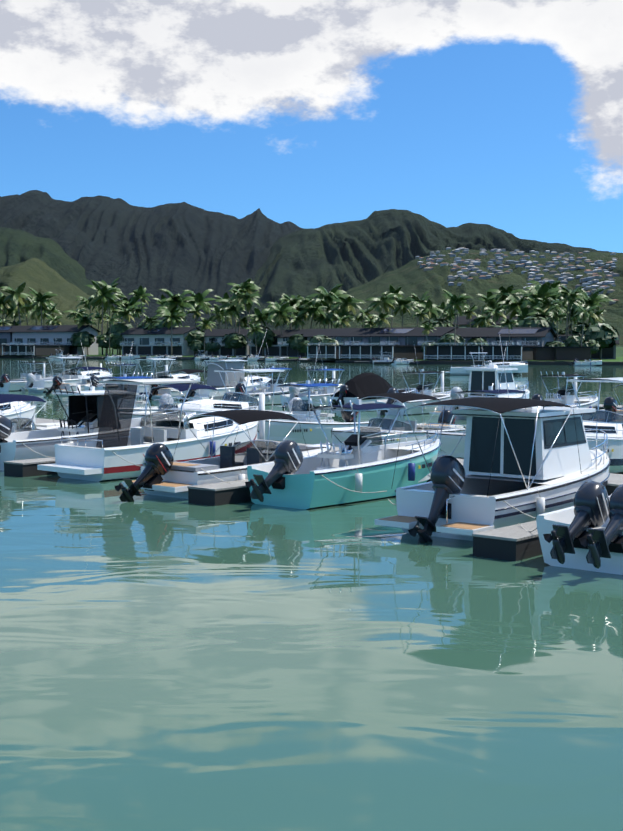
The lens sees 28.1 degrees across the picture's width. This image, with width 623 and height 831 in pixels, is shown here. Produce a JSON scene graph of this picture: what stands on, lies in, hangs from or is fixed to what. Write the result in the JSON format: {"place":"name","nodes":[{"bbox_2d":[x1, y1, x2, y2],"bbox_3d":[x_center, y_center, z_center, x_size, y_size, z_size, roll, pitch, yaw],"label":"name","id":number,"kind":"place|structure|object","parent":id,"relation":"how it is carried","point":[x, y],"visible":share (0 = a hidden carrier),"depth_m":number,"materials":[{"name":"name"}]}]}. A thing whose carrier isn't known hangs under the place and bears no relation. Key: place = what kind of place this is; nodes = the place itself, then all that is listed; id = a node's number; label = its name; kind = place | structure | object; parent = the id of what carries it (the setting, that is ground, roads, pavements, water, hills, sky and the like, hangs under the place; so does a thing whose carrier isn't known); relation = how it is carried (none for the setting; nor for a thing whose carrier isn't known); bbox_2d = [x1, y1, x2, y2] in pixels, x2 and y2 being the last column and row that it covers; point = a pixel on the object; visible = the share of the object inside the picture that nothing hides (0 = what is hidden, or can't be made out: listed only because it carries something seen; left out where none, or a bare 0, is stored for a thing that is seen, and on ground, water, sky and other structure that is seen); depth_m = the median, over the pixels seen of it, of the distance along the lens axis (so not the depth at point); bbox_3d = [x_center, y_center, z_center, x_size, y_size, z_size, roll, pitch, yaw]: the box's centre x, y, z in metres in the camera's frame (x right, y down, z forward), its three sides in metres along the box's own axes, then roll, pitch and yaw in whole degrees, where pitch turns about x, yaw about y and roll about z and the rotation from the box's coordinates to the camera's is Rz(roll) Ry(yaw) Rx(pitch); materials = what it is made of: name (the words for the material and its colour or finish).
{"place":"outdoors","nodes":[
{"label":"outdoors","id":0,"kind":"place"},
{"bbox_2d":[0,258,126,335],"bbox_3d":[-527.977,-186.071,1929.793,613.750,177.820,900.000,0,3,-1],"label":"hill","id":1,"kind":"structure","parent":0,"point":[37,275],"depth_m":2103.18,"materials":[{"name":"green plant"}]},
{"bbox_2d":[0,227,133,327],"bbox_3d":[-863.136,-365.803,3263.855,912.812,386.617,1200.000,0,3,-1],"label":"hill","id":2,"kind":"structure","parent":0,"point":[17,246],"depth_m":3618.18,"materials":[{"name":"green plant"}]},
{"bbox_2d":[0,190,312,327],"bbox_3d":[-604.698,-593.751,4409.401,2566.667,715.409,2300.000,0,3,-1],"label":"mountain","id":3,"kind":"structure","parent":0,"point":[175,248],"depth_m":4313.32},
{"bbox_2d":[24,357,419,363],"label":"dock","id":4,"kind":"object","parent":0,"point":[263,360],"depth_m":304.46,"materials":[{"name":"grey concrete"}]},
{"bbox_2d":[0,358,622,830],"bbox_3d":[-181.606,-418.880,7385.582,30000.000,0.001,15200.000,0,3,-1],"label":"water","id":5,"kind":"structure","parent":0,"point":[174,664],"depth_m":16.47,"materials":[{"name":"teal liquid"}]},
{"bbox_2d":[0,395,35,423],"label":"boat","id":6,"kind":"object","parent":5,"relation":"on","point":[9,411],"visible":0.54,"depth_m":54.35,"materials":[{"name":"white paint"}]},
{"bbox_2d":[0,343,62,390],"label":"boat","id":7,"kind":"object","parent":5,"relation":"on","point":[6,384],"visible":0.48,"depth_m":113.44,"materials":[{"name":"white paint"}]},
{"bbox_2d":[0,394,74,432],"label":"boat","id":8,"kind":"object","parent":5,"relation":"on","point":[19,424],"visible":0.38,"depth_m":48.69,"materials":[{"name":"white paint"}]},
{"bbox_2d":[19,339,112,392],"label":"boat","id":9,"kind":"object","parent":5,"relation":"on","point":[33,384],"visible":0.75,"depth_m":111.68,"materials":[{"name":"white paint"}]},
{"bbox_2d":[43,367,108,394],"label":"boat","id":10,"kind":"object","parent":5,"relation":"on","point":[57,381],"visible":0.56,"depth_m":105.82,"materials":[{"name":"white paint"}]},
{"bbox_2d":[0,343,195,470],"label":"hardtop boat","id":11,"kind":"object","parent":5,"relation":"on","point":[85,410],"visible":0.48,"depth_m":44.57,"materials":[{"name":"white paint"}]},
{"bbox_2d":[84,362,147,390],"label":"boat","id":12,"kind":"object","parent":5,"relation":"on","point":[95,380],"visible":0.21,"depth_m":103.38,"materials":[{"name":"white paint"}]},
{"bbox_2d":[66,344,172,419],"bbox_3d":[-9.479,-1.504,65.005,5.653,4.751,6.243,0,3,-1],"label":"boat","id":13,"kind":"object","parent":5,"relation":"on","point":[162,401],"visible":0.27,"depth_m":64.94,"materials":[{"name":"white paint"}]},
{"bbox_2d":[37,378,258,481],"bbox_3d":[-5.529,0.481,41.840,4.870,3.436,8.700,1,4,24],"label":"cuddy boat","id":14,"kind":"object","parent":5,"relation":"on","point":[114,451],"visible":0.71,"depth_m":40.30,"materials":[{"name":"white paint"}]},
{"bbox_2d":[119,358,200,397],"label":"boat","id":15,"kind":"object","parent":5,"relation":"on","point":[156,375],"visible":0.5,"depth_m":101.28,"materials":[{"name":"white paint"}]},
{"bbox_2d":[143,369,207,400],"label":"boat","id":16,"kind":"object","parent":5,"relation":"on","point":[154,394],"visible":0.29,"depth_m":94.52,"materials":[{"name":"white paint"}]},
{"bbox_2d":[132,384,220,417],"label":"boat","id":17,"kind":"object","parent":5,"relation":"on","point":[180,388],"visible":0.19,"depth_m":60.32,"materials":[{"name":"white paint"}]},
{"bbox_2d":[115,410,330,501],"bbox_3d":[-2.662,1.169,36.705,4.590,2.650,8.360,1,3,20],"label":"bowrider boat","id":18,"kind":"object","parent":5,"relation":"on","point":[163,473],"visible":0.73,"depth_m":34.85,"materials":[{"name":"white paint"}]},
{"bbox_2d":[179,360,270,402],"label":"boat","id":19,"kind":"object","parent":5,"relation":"on","point":[214,379],"visible":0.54,"depth_m":92.02,"materials":[{"name":"white paint"}]},
{"bbox_2d":[172,331,301,419],"bbox_3d":[-2.553,-1.328,57.229,4.836,5.288,8.913,1,4,22],"label":"boat","id":20,"kind":"object","parent":5,"relation":"on","point":[233,400],"visible":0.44,"depth_m":56.09,"materials":[{"name":"white paint"}]},
{"bbox_2d":[235,343,312,404],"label":"boat","id":21,"kind":"object","parent":5,"relation":"on","point":[241,388],"visible":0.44,"depth_m":87.95,"materials":[{"name":"white paint"}]},
{"bbox_2d":[280,353,343,407],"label":"boat","id":22,"kind":"object","parent":5,"relation":"on","point":[322,393],"visible":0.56,"depth_m":84.14,"materials":[{"name":"white paint"}]},
{"bbox_2d":[3,385,622,560],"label":"dock","id":23,"kind":"object","parent":5,"relation":"in","point":[517,542],"visible":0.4,"depth_m":32.90,"materials":[{"name":"grey"}]},
{"bbox_2d":[257,342,368,444],"bbox_3d":[0.068,-0.837,53.356,5.317,4.751,5.782,0,3,-1],"label":"boat","id":24,"kind":"object","parent":5,"relation":"on","point":[310,428],"visible":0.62,"depth_m":52.25,"materials":[{"name":"blue paint"}]},
{"bbox_2d":[10,363,622,409],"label":"mooring pile","id":25,"kind":"object","parent":5,"relation":"in","point":[601,407],"visible":0.19,"depth_m":85.08,"materials":[{"name":"grey"}]},
{"bbox_2d":[245,399,440,509],"bbox_3d":[1.110,1.062,34.746,5.764,3.089,6.369,0,3,-1],"label":"boat","id":26,"kind":"object","parent":5,"relation":"in","point":[355,467],"visible":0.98,"depth_m":33.69,"materials":[{"name":"blue paint"}]},
{"bbox_2d":[327,372,415,410],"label":"boat","id":27,"kind":"object","parent":5,"relation":"on","point":[359,386],"visible":0.62,"depth_m":79.65,"materials":[{"name":"black paint"}]},
{"bbox_2d":[331,393,465,446],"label":"boat","id":28,"kind":"object","parent":5,"relation":"on","point":[384,424],"visible":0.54,"depth_m":48.85,"materials":[{"name":"blue paint"}]},
{"bbox_2d":[375,347,456,414],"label":"boat","id":29,"kind":"object","parent":5,"relation":"on","point":[425,388],"visible":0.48,"depth_m":76.03,"materials":[{"name":"white paint"}]},
{"bbox_2d":[425,343,526,458],"bbox_3d":[7.269,-0.408,45.866,4.663,4.751,8.045,1,4,21],"label":"boat","id":30,"kind":"object","parent":5,"relation":"on","point":[449,441],"visible":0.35,"depth_m":43.29,"materials":[{"name":"white paint"}]},
{"bbox_2d":[429,337,529,418],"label":"boat","id":31,"kind":"object","parent":5,"relation":"on","point":[483,378],"visible":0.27,"depth_m":72.86,"materials":[{"name":"white paint"}]},
{"bbox_2d":[445,353,527,374],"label":"cruiser boat","id":32,"kind":"object","parent":5,"relation":"on","point":[522,367],"visible":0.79,"depth_m":170.23,"materials":[{"name":"white paint"}]},
{"bbox_2d":[375,334,610,542],"bbox_3d":[4.366,0.468,29.794,4.913,4.840,8.229,1,3,20],"label":"pilothouse boat","id":33,"kind":"object","parent":5,"relation":"in","point":[526,460],"visible":0.92,"depth_m":28.61,"materials":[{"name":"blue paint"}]},
{"bbox_2d":[531,371,597,407],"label":"boat","id":34,"kind":"object","parent":5,"relation":"on","point":[565,394],"visible":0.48,"depth_m":69.18,"materials":[{"name":"white paint"}]},
{"bbox_2d":[518,481,622,574],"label":"boat","id":35,"kind":"object","parent":5,"relation":"in","point":[585,532],"visible":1,"depth_m":23.22,"materials":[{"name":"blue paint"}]},
{"bbox_2d":[568,358,601,365],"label":"boat","id":36,"kind":"object","parent":5,"relation":"on","point":[576,362],"visible":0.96,"depth_m":243.52,"materials":[{"name":"white paint"}]},
{"bbox_2d":[566,377,622,473],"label":"boat","id":37,"kind":"object","parent":5,"relation":"on","point":[609,424],"visible":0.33,"depth_m":40.47,"materials":[{"name":"blue paint"}]},
{"bbox_2d":[602,384,622,414],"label":"boat","id":38,"kind":"object","parent":5,"relation":"on","point":[610,403],"visible":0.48,"depth_m":62.32,"materials":[{"name":"paint"}]},
{"bbox_2d":[0,354,622,364],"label":"seawall","id":39,"kind":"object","parent":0,"point":[618,361],"depth_m":263.65,"materials":[{"name":"grey concrete"}]},
{"bbox_2d":[0,326,18,344],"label":"house","id":40,"kind":"structure","parent":39,"relation":"on","point":[5,335],"depth_m":397.57,"materials":[{"name":"grey"}]},
{"bbox_2d":[3,301,28,325],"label":"palm","id":41,"kind":"object","parent":39,"relation":"on","point":[12,313],"visible":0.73,"depth_m":419.81,"materials":[{"name":"green plant"}]},
{"bbox_2d":[1,282,33,325],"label":"palm","id":42,"kind":"object","parent":39,"relation":"on","point":[19,297],"visible":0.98,"depth_m":412.28,"materials":[{"name":"green plant"}]},
{"bbox_2d":[29,287,57,324],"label":"palm","id":43,"kind":"object","parent":39,"relation":"on","point":[40,299],"visible":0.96,"depth_m":409.98,"materials":[{"name":"green plant"}]},
{"bbox_2d":[0,325,100,354],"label":"house","id":44,"kind":"structure","parent":39,"relation":"on","point":[41,339],"depth_m":387.67,"materials":[{"name":"grey"}]},
{"bbox_2d":[69,331,95,354],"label":"tree","id":45,"kind":"object","parent":39,"relation":"on","point":[85,338],"visible":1,"depth_m":380.87,"materials":[{"name":"green plant"}]},
{"bbox_2d":[73,312,97,354],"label":"palm","id":46,"kind":"object","parent":39,"relation":"on","point":[84,319],"visible":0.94,"depth_m":386.88,"materials":[{"name":"green plant"}]},
{"bbox_2d":[85,280,120,354],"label":"palm","id":47,"kind":"object","parent":39,"relation":"on","point":[103,294],"visible":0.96,"depth_m":384.11,"materials":[{"name":"green plant"}]},
{"bbox_2d":[95,293,126,353],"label":"palm","id":48,"kind":"object","parent":39,"relation":"on","point":[111,302],"visible":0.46,"depth_m":407.49,"materials":[{"name":"green plant"}]},
{"bbox_2d":[105,332,123,354],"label":"tree","id":49,"kind":"object","parent":39,"relation":"on","point":[116,338],"visible":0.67,"depth_m":375.40,"materials":[{"name":"green plant"}]},
{"bbox_2d":[106,322,132,354],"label":"tree","id":50,"kind":"object","parent":39,"relation":"on","point":[120,327],"visible":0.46,"depth_m":383.57,"materials":[{"name":"green plant"}]},
{"bbox_2d":[114,305,135,323],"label":"palm","id":51,"kind":"object","parent":39,"relation":"on","point":[126,314],"visible":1,"depth_m":383.42,"materials":[{"name":"green plant"}]},
{"bbox_2d":[111,294,144,323],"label":"palm","id":52,"kind":"object","parent":39,"relation":"on","point":[125,301],"visible":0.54,"depth_m":417.65,"materials":[{"name":"green plant"}]},
{"bbox_2d":[128,285,152,326],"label":"palm","id":53,"kind":"object","parent":39,"relation":"on","point":[139,293],"visible":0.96,"depth_m":375.19,"materials":[{"name":"green plant"}]},
{"bbox_2d":[120,327,204,355],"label":"house","id":54,"kind":"structure","parent":39,"relation":"on","point":[156,341],"depth_m":367.10,"materials":[{"name":"grey"}]},
{"bbox_2d":[156,308,187,354],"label":"palm","id":55,"kind":"object","parent":39,"relation":"on","point":[173,318],"visible":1,"depth_m":349.00,"materials":[{"name":"green plant"}]},
{"bbox_2d":[159,289,195,326],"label":"palm","id":56,"kind":"object","parent":39,"relation":"on","point":[173,302],"visible":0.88,"depth_m":370.23,"materials":[{"name":"green plant"}]},
{"bbox_2d":[184,329,204,354],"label":"tree","id":57,"kind":"object","parent":39,"relation":"on","point":[193,336],"visible":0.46,"depth_m":361.21,"materials":[{"name":"green plant"}]},
{"bbox_2d":[208,305,230,328],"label":"palm","id":58,"kind":"object","parent":39,"relation":"on","point":[219,315],"visible":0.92,"depth_m":391.47,"materials":[{"name":"green plant"}]},
{"bbox_2d":[198,329,250,355],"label":"house","id":59,"kind":"structure","parent":39,"relation":"on","point":[215,335],"depth_m":356.54,"materials":[{"name":"grey"}]},
{"bbox_2d":[221,333,246,355],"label":"tree","id":60,"kind":"object","parent":39,"relation":"on","point":[234,341],"visible":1,"depth_m":342.92,"materials":[{"name":"green plant"}]},
{"bbox_2d":[227,278,261,332],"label":"palm","id":61,"kind":"object","parent":39,"relation":"on","point":[248,286],"visible":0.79,"depth_m":351.45,"materials":[{"name":"green plant"}]},
{"bbox_2d":[227,289,261,355],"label":"palm","id":62,"kind":"object","parent":39,"relation":"on","point":[246,299],"visible":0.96,"depth_m":343.56,"materials":[{"name":"green plant"}]},
{"bbox_2d":[248,307,273,326],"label":"palm","id":63,"kind":"object","parent":39,"relation":"on","point":[260,316],"visible":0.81,"depth_m":338.53,"materials":[{"name":"green plant"}]},
{"bbox_2d":[248,327,275,355],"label":"tree","id":64,"kind":"object","parent":39,"relation":"on","point":[268,339],"visible":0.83,"depth_m":335.50,"materials":[{"name":"green plant"}]},
{"bbox_2d":[247,330,298,356],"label":"house","id":65,"kind":"structure","parent":39,"relation":"on","point":[277,348],"depth_m":337.12,"materials":[{"name":"grey"}]},
{"bbox_2d":[266,302,298,335],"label":"palm","id":66,"kind":"object","parent":39,"relation":"on","point":[279,313],"visible":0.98,"depth_m":333.75,"materials":[{"name":"green plant"}]},
{"bbox_2d":[278,294,303,329],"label":"palm","id":67,"kind":"object","parent":39,"relation":"on","point":[285,298],"visible":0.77,"depth_m":347.53,"materials":[{"name":"green plant"}]},
{"bbox_2d":[287,334,304,356],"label":"tree","id":68,"kind":"object","parent":39,"relation":"on","point":[293,341],"visible":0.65,"depth_m":323.47,"materials":[{"name":"green plant"}]},
{"bbox_2d":[297,298,327,328],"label":"palm","id":69,"kind":"object","parent":39,"relation":"on","point":[314,307],"visible":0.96,"depth_m":340.63,"materials":[{"name":"green plant"}]},
{"bbox_2d":[283,328,358,356],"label":"house","id":70,"kind":"structure","parent":39,"relation":"on","point":[338,334],"depth_m":321.50,"materials":[{"name":"grey"}]},
{"bbox_2d":[331,296,364,327],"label":"palm","id":71,"kind":"object","parent":39,"relation":"on","point":[348,304],"visible":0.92,"depth_m":337.60,"materials":[{"name":"green plant"}]},
{"bbox_2d":[368,312,393,327],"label":"palm","id":72,"kind":"object","parent":39,"relation":"on","point":[381,318],"visible":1,"depth_m":295.87,"materials":[{"name":"green plant"}]},
{"bbox_2d":[366,293,398,327],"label":"palm","id":73,"kind":"object","parent":39,"relation":"on","point":[382,302],"visible":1,"depth_m":317.18,"materials":[{"name":"green plant"}]},
{"bbox_2d":[307,327,458,358],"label":"house","id":74,"kind":"structure","parent":39,"relation":"on","point":[372,343],"depth_m":283.40,"materials":[{"name":"grey"}]},
{"bbox_2d":[391,295,414,326],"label":"palm","id":75,"kind":"object","parent":39,"relation":"on","point":[402,306],"visible":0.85,"depth_m":323.31,"materials":[{"name":"green plant"}]},
{"bbox_2d":[413,299,444,323],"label":"palm","id":76,"kind":"object","parent":39,"relation":"on","point":[431,308],"visible":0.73,"depth_m":295.72,"materials":[{"name":"green plant"}]},
{"bbox_2d":[422,319,456,326],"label":"tree","id":77,"kind":"object","parent":39,"relation":"on","point":[438,323],"visible":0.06,"depth_m":319.82,"materials":[{"name":"green plant"}]},
{"bbox_2d":[437,333,464,346],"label":"tree","id":78,"kind":"object","parent":39,"relation":"on","point":[446,339],"visible":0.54,"depth_m":267.50,"materials":[{"name":"green plant"}]},
{"bbox_2d":[442,289,472,344],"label":"palm","id":79,"kind":"object","parent":39,"relation":"on","point":[454,301],"visible":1,"depth_m":262.18,"materials":[{"name":"green plant"}]},
{"bbox_2d":[424,327,557,359],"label":"house","id":80,"kind":"structure","parent":39,"relation":"on","point":[523,340],"depth_m":265.08,"materials":[{"name":"grey"}]},
{"bbox_2d":[484,305,506,324],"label":"palm","id":81,"kind":"object","parent":39,"relation":"on","point":[496,314],"visible":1,"depth_m":293.10,"materials":[{"name":"green plant"}]},
{"bbox_2d":[484,285,526,326],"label":"palm","id":82,"kind":"object","parent":39,"relation":"on","point":[509,290],"visible":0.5,"depth_m":308.61,"materials":[{"name":"green plant"}]},
{"bbox_2d":[497,293,529,319],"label":"palm","id":83,"kind":"object","parent":39,"relation":"on","point":[514,306],"visible":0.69,"depth_m":305.46,"materials":[{"name":"green plant"}]},
{"bbox_2d":[517,314,557,335],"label":"tree","id":84,"kind":"object","parent":39,"relation":"on","point":[529,322],"visible":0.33,"depth_m":279.81,"materials":[{"name":"green plant"}]},
{"bbox_2d":[520,281,560,311],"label":"palm","id":85,"kind":"object","parent":39,"relation":"on","point":[543,291],"visible":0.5,"depth_m":299.54,"materials":[{"name":"green plant"}]},
{"bbox_2d":[533,297,561,313],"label":"palm","id":86,"kind":"object","parent":39,"relation":"on","point":[545,304],"visible":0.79,"depth_m":285.81,"materials":[{"name":"green plant"}]},
{"bbox_2d":[546,310,566,346],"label":"palm","id":87,"kind":"object","parent":39,"relation":"on","point":[555,316],"visible":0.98,"depth_m":254.94,"materials":[{"name":"green plant"}]},
{"bbox_2d":[530,347,593,360],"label":"cabana","id":88,"kind":"object","parent":39,"relation":"on","point":[563,353],"visible":0.96,"depth_m":253.76,"materials":[{"name":"brown wood"}]},
{"bbox_2d":[553,285,586,339],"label":"palm","id":89,"kind":"object","parent":39,"relation":"on","point":[569,295],"visible":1,"depth_m":272.83,"materials":[{"name":"green plant"}]},
{"bbox_2d":[563,335,588,346],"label":"tree","id":90,"kind":"object","parent":39,"relation":"on","point":[573,341],"visible":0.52,"depth_m":269.54,"materials":[{"name":"green plant"}]},
{"bbox_2d":[563,322,588,334],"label":"tree","id":91,"kind":"object","parent":39,"relation":"on","point":[577,328],"visible":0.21,"depth_m":296.84,"materials":[{"name":"green plant"}]},
{"bbox_2d":[573,302,598,346],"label":"palm","id":92,"kind":"object","parent":39,"relation":"on","point":[584,313],"visible":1,"depth_m":253.33,"materials":[{"name":"green plant"}]},
{"bbox_2d":[554,335,618,358],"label":"grass lawn","id":93,"kind":"structure","parent":39,"relation":"on","point":[608,353],"depth_m":278.54,"materials":[{"name":"grey"}]},
{"bbox_2d":[579,340,600,359],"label":"tree","id":94,"kind":"object","parent":39,"relation":"on","point":[595,344],"visible":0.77,"depth_m":262.39,"materials":[{"name":"green plant"}]},
{"bbox_2d":[572,288,615,325],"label":"palm","id":95,"kind":"object","parent":39,"relation":"on","point":[594,299],"visible":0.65,"depth_m":291.49,"materials":[{"name":"green plant"}]},
{"bbox_2d":[584,323,618,359],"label":"tree","id":96,"kind":"object","parent":39,"relation":"on","point":[604,335],"visible":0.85,"depth_m":269.43,"materials":[{"name":"green plant"}]},
{"bbox_2d":[0,0,622,252],"label":"sky","id":97,"kind":"structure","parent":0,"point":[506,115],"materials":[{"name":"blue"}]},
{"bbox_2d":[98,347,622,356],"bbox_3d":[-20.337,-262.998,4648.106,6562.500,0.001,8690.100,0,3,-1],"label":"ground","id":98,"kind":"structure","parent":0,"point":[619,351],"depth_m":556.31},
{"bbox_2d":[183,289,214,325],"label":"palm","id":99,"kind":"object","parent":98,"relation":"on","point":[201,300],"visible":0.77,"depth_m":435.26,"materials":[{"name":"green plant"}]},
{"bbox_2d":[308,284,352,328],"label":"palm","id":100,"kind":"object","parent":98,"relation":"on","point":[324,294],"visible":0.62,"depth_m":380.62,"materials":[{"name":"green plant"}]},
{"bbox_2d":[476,292,501,314],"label":"palm","id":101,"kind":"object","parent":98,"relation":"on","point":[491,303],"visible":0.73,"depth_m":332.55,"materials":[{"name":"green plant"}]},
{"bbox_2d":[452,316,553,327],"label":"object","id":102,"kind":"structure","parent":98,"relation":"on","point":[463,321],"depth_m":334.47,"materials":[{"name":"green plant"}]},
{"bbox_2d":[522,280,563,307],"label":"palm","id":103,"kind":"object","parent":98,"relation":"on","point":[555,284],"visible":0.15,"depth_m":322.89,"materials":[{"name":"green plant"}]},
{"bbox_2d":[199,209,622,330],"bbox_3d":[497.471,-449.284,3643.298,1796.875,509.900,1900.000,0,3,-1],"label":"hill","id":104,"kind":"structure","parent":0,"point":[304,263],"depth_m":3768.51,"materials":[{"name":"green plant"}]},
{"bbox_2d":[296,249,622,346],"bbox_3d":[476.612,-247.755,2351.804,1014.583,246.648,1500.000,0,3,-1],"label":"hill","id":105,"kind":"structure","parent":0,"point":[410,277],"depth_m":2444.12,"materials":[{"name":"green plant"}]},
{"bbox_2d":[415,247,618,303],"bbox_3d":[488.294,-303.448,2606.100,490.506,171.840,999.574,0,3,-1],"label":"hillside houses","id":106,"kind":"structure","parent":105,"relation":"on","point":[565,278],"depth_m":2585.43,"materials":[{"name":"beige"}]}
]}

